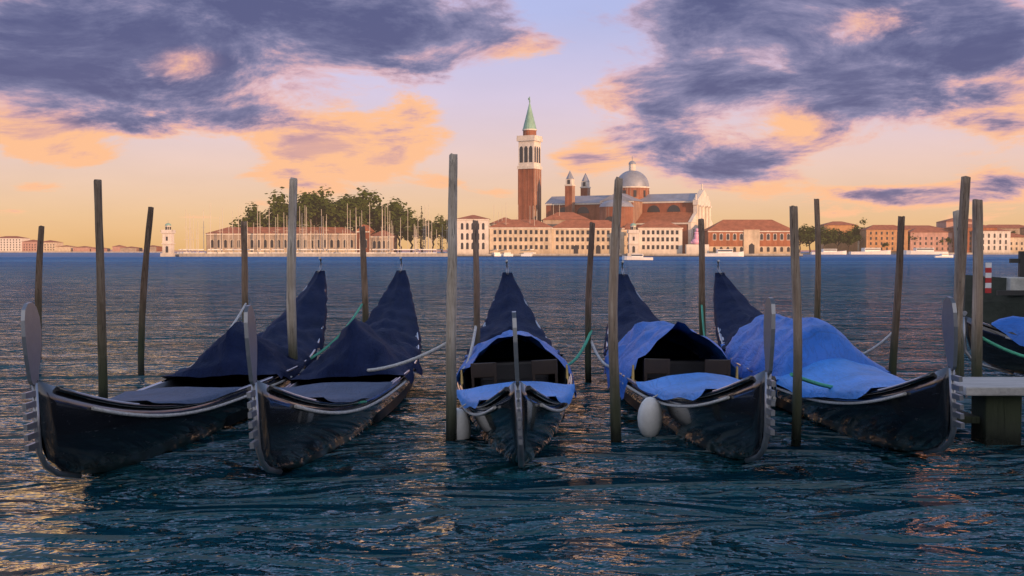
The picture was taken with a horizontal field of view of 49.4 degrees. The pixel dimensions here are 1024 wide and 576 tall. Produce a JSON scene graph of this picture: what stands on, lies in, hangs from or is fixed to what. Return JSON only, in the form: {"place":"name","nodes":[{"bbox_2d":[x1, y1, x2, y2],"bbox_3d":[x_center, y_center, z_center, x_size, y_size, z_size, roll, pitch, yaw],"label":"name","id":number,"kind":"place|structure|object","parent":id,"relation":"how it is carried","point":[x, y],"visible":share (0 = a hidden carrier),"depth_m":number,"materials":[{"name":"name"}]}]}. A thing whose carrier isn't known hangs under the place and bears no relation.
{"place":"outdoors","nodes":[
{"label":"outdoors","id":0,"kind":"place"},
{"bbox_2d":[176,212,802,256],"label":"waterfront buildings","id":1,"kind":"structure","parent":0,"point":[564,234],"depth_m":398.31,"materials":[{"name":"brick"}]},
{"bbox_2d":[229,210,265,226],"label":"tree","id":2,"kind":"object","parent":1,"relation":"on","point":[249,223],"visible":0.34,"depth_m":440.09,"materials":[{"name":"green plant"}]},
{"bbox_2d":[244,201,285,226],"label":"tree","id":3,"kind":"object","parent":1,"relation":"on","point":[260,216],"visible":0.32,"depth_m":442.68,"materials":[{"name":"green plant"}]},
{"bbox_2d":[262,201,309,226],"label":"tree","id":4,"kind":"object","parent":1,"relation":"on","point":[281,216],"visible":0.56,"depth_m":439.22,"materials":[{"name":"green plant"}]},
{"bbox_2d":[265,187,324,226],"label":"tree","id":5,"kind":"object","parent":1,"relation":"on","point":[279,200],"visible":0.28,"depth_m":443.16,"materials":[{"name":"green plant"}]},
{"bbox_2d":[297,193,335,226],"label":"tree","id":6,"kind":"object","parent":1,"relation":"on","point":[311,211],"visible":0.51,"depth_m":436.36,"materials":[{"name":"green plant"}]},
{"bbox_2d":[297,185,352,223],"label":"tree","id":7,"kind":"object","parent":1,"relation":"on","point":[311,198],"visible":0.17,"depth_m":447.20,"materials":[{"name":"green plant"}]},
{"bbox_2d":[317,193,370,229],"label":"tree","id":8,"kind":"object","parent":1,"relation":"on","point":[341,203],"visible":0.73,"depth_m":435.97,"materials":[{"name":"green plant"}]},
{"bbox_2d":[317,190,388,230],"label":"tree","id":9,"kind":"object","parent":1,"relation":"on","point":[331,222],"visible":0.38,"depth_m":440.08,"materials":[{"name":"green plant"}]},
{"bbox_2d":[345,197,385,231],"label":"tree","id":10,"kind":"object","parent":1,"relation":"on","point":[363,214],"visible":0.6,"depth_m":438.79,"materials":[{"name":"green plant"}]},
{"bbox_2d":[345,186,406,233],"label":"tree","id":11,"kind":"object","parent":1,"relation":"on","point":[375,198],"visible":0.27,"depth_m":449.57,"materials":[{"name":"green plant"}]},
{"bbox_2d":[367,198,415,231],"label":"tree","id":12,"kind":"object","parent":1,"relation":"on","point":[406,213],"visible":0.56,"depth_m":440.57,"materials":[{"name":"green plant"}]},
{"bbox_2d":[381,211,417,251],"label":"tree","id":13,"kind":"object","parent":1,"relation":"on","point":[395,225],"visible":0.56,"depth_m":436.63,"materials":[{"name":"green plant"}]},
{"bbox_2d":[390,216,426,251],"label":"tree","id":14,"kind":"object","parent":1,"relation":"on","point":[408,232],"visible":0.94,"depth_m":436.31,"materials":[{"name":"green plant"}]},
{"bbox_2d":[417,206,426,251],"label":"tree","id":15,"kind":"object","parent":1,"relation":"on","point":[421,244],"visible":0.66,"depth_m":442.87,"materials":[{"name":"green plant"}]},
{"bbox_2d":[418,216,447,251],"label":"tree","id":16,"kind":"object","parent":1,"relation":"on","point":[433,228],"visible":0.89,"depth_m":437.01,"materials":[{"name":"green plant"}]},
{"bbox_2d":[436,219,447,242],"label":"tree","id":17,"kind":"object","parent":1,"relation":"on","point":[440,234],"visible":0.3,"depth_m":437.84,"materials":[{"name":"green plant"}]},
{"bbox_2d":[437,215,446,251],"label":"tree","id":18,"kind":"object","parent":1,"relation":"on","point":[439,238],"visible":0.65,"depth_m":441.32,"materials":[{"name":"green plant"}]},
{"bbox_2d":[516,97,542,220],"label":"bell tower","id":19,"kind":"structure","parent":1,"relation":"on","point":[529,167],"depth_m":447.99,"materials":[{"name":"brick"}]},
{"bbox_2d":[626,223,639,255],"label":"harbour light","id":20,"kind":"object","parent":1,"relation":"on","point":[632,232],"visible":0.95,"depth_m":391.08,"materials":[{"name":"stone"}]},
{"bbox_2d":[690,228,698,243],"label":"quay sculpture","id":21,"kind":"object","parent":1,"relation":"on","point":[695,240],"visible":0.92,"depth_m":395.46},
{"bbox_2d":[0,0,1023,250],"bbox_3d":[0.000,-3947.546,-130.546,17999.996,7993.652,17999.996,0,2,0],"label":"sky","id":22,"kind":"structure","parent":0,"point":[176,114],"depth_m":8619.50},
{"bbox_2d":[0,253,1023,575],"bbox_3d":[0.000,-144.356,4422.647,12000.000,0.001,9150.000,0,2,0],"label":"lagoon water","id":23,"kind":"structure","parent":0,"point":[404,487],"depth_m":9.52,"materials":[{"name":"blue liquid"}]},
{"bbox_2d":[35,226,44,354],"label":"mooring pole","id":24,"kind":"object","parent":23,"relation":"in","point":[38,278],"visible":0.56,"depth_m":19.89,"materials":[{"name":"brown wood"}]},
{"bbox_2d":[94,179,107,398],"bbox_3d":[-5.021,0.466,13.617,0.122,3.565,0.353,-1,2,-16],"label":"mooring pole","id":25,"kind":"object","parent":23,"relation":"in","point":[101,336],"visible":0.77,"depth_m":13.49,"materials":[{"name":"brown wood"}]},
{"bbox_2d":[138,207,153,374],"bbox_3d":[-5.673,0.434,17.216,0.151,3.389,0.408,0,2,9],"label":"mooring pole","id":26,"kind":"object","parent":23,"relation":"in","point":[142,305],"visible":0.82,"depth_m":17.16,"materials":[{"name":"brown wood"}]},
{"bbox_2d":[160,223,176,256],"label":"harbour light","id":27,"kind":"object","parent":23,"relation":"on","point":[167,243],"visible":1,"depth_m":390.11,"materials":[{"name":"stone"}]},
{"bbox_2d":[21,257,327,478],"bbox_3d":[-3.458,0.621,13.876,1.442,2.005,11.167,-2,2,2],"label":"gondola","id":28,"kind":"object","parent":23,"relation":"on","point":[76,434],"visible":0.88,"depth_m":10.39,"materials":[{"name":"black paint"}]},
{"bbox_2d":[189,303,246,366],"bbox_3d":[-4.631,0.664,17.806,0.038,0.544,7.780,0,2,-8],"label":"rope","id":29,"kind":"object","parent":28,"relation":"attached to","point":[239,314],"visible":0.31,"depth_m":20.25,"materials":[{"name":"white fabric"}]},
{"bbox_2d":[241,221,247,322],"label":"mooring pole","id":30,"kind":"object","parent":23,"relation":"on","point":[244,260],"visible":0.59,"depth_m":21.51,"materials":[{"name":"brown wood"}]},
{"bbox_2d":[287,177,297,359],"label":"mooring pole","id":31,"kind":"object","parent":23,"relation":"on","point":[291,295],"visible":0.66,"depth_m":14.57,"materials":[{"name":"grey wood"}]},
{"bbox_2d":[244,257,422,473],"bbox_3d":[-1.970,0.620,14.123,1.426,1.987,11.167,-3,2,1],"label":"gondola","id":32,"kind":"object","parent":23,"relation":"on","point":[312,411],"visible":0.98,"depth_m":11.56,"materials":[{"name":"blue fabric"}]},
{"bbox_2d":[367,342,445,371],"bbox_3d":[-1.589,0.774,12.954,0.038,0.642,4.068,-1,2,-29],"label":"rope","id":33,"kind":"object","parent":32,"relation":"attached to","point":[439,347],"visible":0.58,"depth_m":12.07,"materials":[{"name":"white fabric"}]},
{"bbox_2d":[360,226,368,321],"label":"mooring pole","id":34,"kind":"object","parent":23,"relation":"in","point":[365,308],"visible":0.61,"depth_m":20.98,"materials":[{"name":"brown wood"}]},
{"bbox_2d":[310,303,362,359],"bbox_3d":[-2.793,0.639,18.094,0.038,0.512,5.751,0,2,-1],"label":"rope","id":35,"kind":"object","parent":34,"relation":"attached to","point":[330,343],"visible":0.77,"depth_m":17.17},
{"bbox_2d":[177,202,559,256],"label":"marina yachts","id":36,"kind":"object","parent":23,"relation":"on","point":[509,254],"visible":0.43,"depth_m":405.34,"materials":[{"name":"metal"}]},
{"bbox_2d":[446,153,457,440],"bbox_3d":[-0.611,0.484,11.219,0.121,3.688,0.292,0,2,0],"label":"mooring pole","id":37,"kind":"object","parent":23,"relation":"on","point":[451,379],"visible":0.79,"depth_m":11.16,"materials":[{"name":"grey wood"}]},
{"bbox_2d":[110,249,814,251],"bbox_3d":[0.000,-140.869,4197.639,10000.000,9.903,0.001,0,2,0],"label":"moored boats","id":38,"kind":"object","parent":23,"relation":"on","point":[447,251],"depth_m":4197.74,"materials":[{"name":"white"}]},
{"bbox_2d":[473,220,480,384],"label":"mooring pole","id":39,"kind":"object","parent":23,"relation":"on","point":[476,277],"visible":0.62,"depth_m":15.75,"materials":[{"name":"brown wood"}]},
{"bbox_2d":[445,260,576,467],"bbox_3d":[0.003,0.647,14.521,1.538,1.931,11.167,-3,2,0],"label":"gondola","id":40,"kind":"object","parent":23,"relation":"on","point":[515,403],"visible":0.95,"depth_m":12.06,"materials":[{"name":"blue fabric"}]},
{"bbox_2d":[462,326,476,368],"bbox_3d":[-0.563,0.759,14.975,0.038,0.542,1.890,0,2,4],"label":"rope","id":41,"kind":"object","parent":40,"relation":"attached to","point":[472,343],"visible":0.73,"depth_m":15.28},
{"bbox_2d":[568,330,591,365],"bbox_3d":[0.930,0.820,15.352,0.038,0.390,1.584,1,2,16],"label":"rope","id":42,"kind":"object","parent":40,"relation":"attached to","point":[581,350],"visible":0.9,"depth_m":15.50,"materials":[{"name":"green fabric"}]},
{"bbox_2d":[0,218,1023,254],"bbox_3d":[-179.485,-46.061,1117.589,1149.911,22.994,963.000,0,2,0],"label":"distant buildings","id":43,"kind":"structure","parent":23,"relation":"on","point":[1001,240],"depth_m":643.62,"materials":[{"name":"brick"}]},
{"bbox_2d":[798,226,814,252],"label":"tree","id":44,"kind":"object","parent":43,"relation":"on","point":[805,238],"visible":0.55,"depth_m":652.16,"materials":[{"name":"green plant"}]},
{"bbox_2d":[798,224,824,252],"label":"tree","id":45,"kind":"object","parent":43,"relation":"on","point":[808,230],"visible":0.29,"depth_m":655.65,"materials":[{"name":"green plant"}]},
{"bbox_2d":[810,225,839,248],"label":"tree","id":46,"kind":"object","parent":43,"relation":"on","point":[827,232],"visible":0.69,"depth_m":649.24,"materials":[{"name":"green plant"}]},
{"bbox_2d":[826,229,853,250],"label":"tree","id":47,"kind":"object","parent":43,"relation":"on","point":[837,235],"visible":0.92,"depth_m":649.12,"materials":[{"name":"green plant"}]},
{"bbox_2d":[837,232,862,251],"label":"tree","id":48,"kind":"object","parent":43,"relation":"on","point":[853,238],"visible":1,"depth_m":646.96,"materials":[{"name":"green plant"}]},
{"bbox_2d":[846,217,866,240],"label":"tree","id":49,"kind":"object","parent":43,"relation":"on","point":[856,230],"visible":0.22,"depth_m":658.32,"materials":[{"name":"green plant"}]},
{"bbox_2d":[939,238,952,246],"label":"tree","id":50,"kind":"object","parent":43,"relation":"on","point":[948,240],"visible":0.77,"depth_m":642.19,"materials":[{"name":"green plant"}]},
{"bbox_2d":[585,222,594,382],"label":"mooring pole","id":51,"kind":"object","parent":23,"relation":"on","point":[588,300],"visible":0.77,"depth_m":16.01,"materials":[{"name":"brown wood"}]},
{"bbox_2d":[608,177,622,441],"bbox_3d":[1.034,0.617,11.051,0.148,3.436,0.157,-1,2,-36],"label":"mooring pole","id":52,"kind":"object","parent":23,"relation":"in","point":[615,417],"visible":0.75,"depth_m":11.01,"materials":[{"name":"grey wood"}]},
{"bbox_2d":[622,254,652,259],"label":"motor launch","id":53,"kind":"object","parent":23,"relation":"on","point":[636,257],"visible":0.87,"depth_m":235.10,"materials":[{"name":"white"}]},
{"bbox_2d":[603,260,776,462],"bbox_3d":[2.019,0.619,14.431,1.510,1.980,11.167,1,1,-1],"label":"gondola","id":54,"kind":"object","parent":23,"relation":"on","point":[693,387],"visible":0.88,"depth_m":11.38,"materials":[{"name":"black paint"}]},
{"bbox_2d":[591,340,608,367],"bbox_3d":[1.245,0.916,15.298,0.038,0.279,1.649,0,2,-7],"label":"rope","id":55,"kind":"object","parent":54,"relation":"attached to","point":[598,356],"visible":0.75,"depth_m":15.56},
{"bbox_2d":[701,305,705,335],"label":"rope","id":56,"kind":"object","parent":54,"relation":"attached to","point":[703,325],"visible":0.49,"depth_m":19.44,"materials":[{"name":"teal fabric"}]},
{"bbox_2d":[698,218,705,335],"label":"mooring pole","id":57,"kind":"object","parent":23,"relation":"on","point":[701,234],"visible":0.65,"depth_m":20.88,"materials":[{"name":"brown wood"}]},
{"bbox_2d":[705,249,743,256],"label":"boat","id":58,"kind":"object","parent":23,"relation":"on","point":[724,253],"visible":0.97,"depth_m":391.21,"materials":[{"name":"white"}]},
{"bbox_2d":[789,205,801,445],"bbox_3d":[2.759,0.770,10.855,0.133,3.142,0.136,0,2,0],"label":"mooring pole","id":59,"kind":"object","parent":23,"relation":"on","point":[797,350],"visible":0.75,"depth_m":10.79,"materials":[{"name":"grey wood"}]},
{"bbox_2d":[814,199,820,318],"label":"mooring pole","id":60,"kind":"object","parent":23,"relation":"in","point":[817,304],"visible":0.66,"depth_m":22.08,"materials":[{"name":"brown wood"}]},
{"bbox_2d":[810,249,846,254],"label":"boat","id":61,"kind":"object","parent":23,"relation":"on","point":[829,252],"visible":0.86,"depth_m":625.29,"materials":[{"name":"white"}]},
{"bbox_2d":[713,260,964,454],"bbox_3d":[3.723,0.587,14.629,1.487,1.935,11.167,-3,1,1],"label":"gondola","id":62,"kind":"object","parent":23,"relation":"on","point":[865,398],"visible":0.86,"depth_m":11.49,"materials":[{"name":"blue fabric"}]},
{"bbox_2d":[790,372,832,387],"bbox_3d":[3.519,0.968,11.682,0.038,0.345,2.289,2,3,44],"label":"rope","id":63,"kind":"object","parent":62,"relation":"attached to","point":[815,382],"visible":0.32,"depth_m":11.17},
{"bbox_2d":[863,333,891,354],"bbox_3d":[4.819,0.802,15.621,1.126,0.464,0.038,2,2,41],"label":"rope","id":64,"kind":"object","parent":62,"relation":"attached to","point":[888,336],"visible":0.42,"depth_m":15.39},
{"bbox_2d":[849,248,890,254],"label":"boat","id":65,"kind":"object","parent":23,"relation":"on","point":[870,251],"visible":1,"depth_m":628.73,"materials":[{"name":"white"}]},
{"bbox_2d":[888,216,904,375],"bbox_3d":[5.242,0.606,15.242,0.144,3.178,0.276,-2,3,-42],"label":"mooring pole","id":66,"kind":"object","parent":23,"relation":"on","point":[892,369],"visible":0.72,"depth_m":15.18,"materials":[{"name":"brown wood"}]},
{"bbox_2d":[903,248,947,254],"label":"boat","id":67,"kind":"object","parent":23,"relation":"on","point":[923,251],"visible":0.81,"depth_m":626.48,"materials":[{"name":"white"}]},
{"bbox_2d":[934,254,952,257],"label":"motor launch","id":68,"kind":"object","parent":23,"relation":"on","point":[945,256],"visible":0.98,"depth_m":329.13,"materials":[{"name":"white"}]},
{"bbox_2d":[953,210,963,376],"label":"mooring pole","id":69,"kind":"object","parent":23,"relation":"in","point":[955,218],"visible":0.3,"depth_m":14.93,"materials":[{"name":"brown wood"}]},
{"bbox_2d":[954,176,970,393],"bbox_3d":[5.659,0.411,14.134,0.162,3.641,0.370,-1,2,-23],"label":"mooring pole","id":70,"kind":"object","parent":23,"relation":"on","point":[960,267],"visible":0.54,"depth_m":14.02,"materials":[{"name":"grey wood"}]},
{"bbox_2d":[971,199,982,402],"bbox_3d":[5.566,0.599,13.303,0.148,3.322,0.223,1,2,30],"label":"mooring pole","id":71,"kind":"object","parent":23,"relation":"in","point":[977,308],"visible":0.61,"depth_m":13.21,"materials":[{"name":"grey wood"}]},
{"bbox_2d":[985,263,991,292],"bbox_3d":[5.650,-0.121,13.200,0.070,0.360,0.015,0,2,0],"label":"striped marker","id":72,"kind":"object","parent":71,"relation":"attached to","point":[988,271],"visible":1,"depth_m":13.19,"materials":[{"name":"multicoloured paint"}]},
{"bbox_2d":[983,337,1023,357],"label":"rope","id":73,"kind":"object","parent":71,"relation":"attached to","point":[1002,348],"visible":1,"depth_m":13.30,"materials":[{"name":"green fabric"}]},
{"bbox_2d":[955,377,1023,444],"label":"landing stage","id":74,"kind":"object","parent":23,"relation":"on","point":[994,417],"visible":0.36,"depth_m":10.90,"materials":[{"name":"brown wood"}]},
{"bbox_2d":[963,311,1023,374],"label":"gondola","id":75,"kind":"object","parent":23,"relation":"on","point":[1007,332],"visible":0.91,"depth_m":16.94,"materials":[{"name":"black paint"}]},
{"bbox_2d":[963,251,1023,323],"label":"work boat","id":76,"kind":"object","parent":23,"relation":"on","point":[1004,298],"visible":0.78,"depth_m":27.96,"materials":[{"name":"black"}]},
{"bbox_2d":[545,156,712,253],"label":"church","id":77,"kind":"structure","parent":0,"point":[641,205],"depth_m":424.43,"materials":[{"name":"brick"}]}
]}

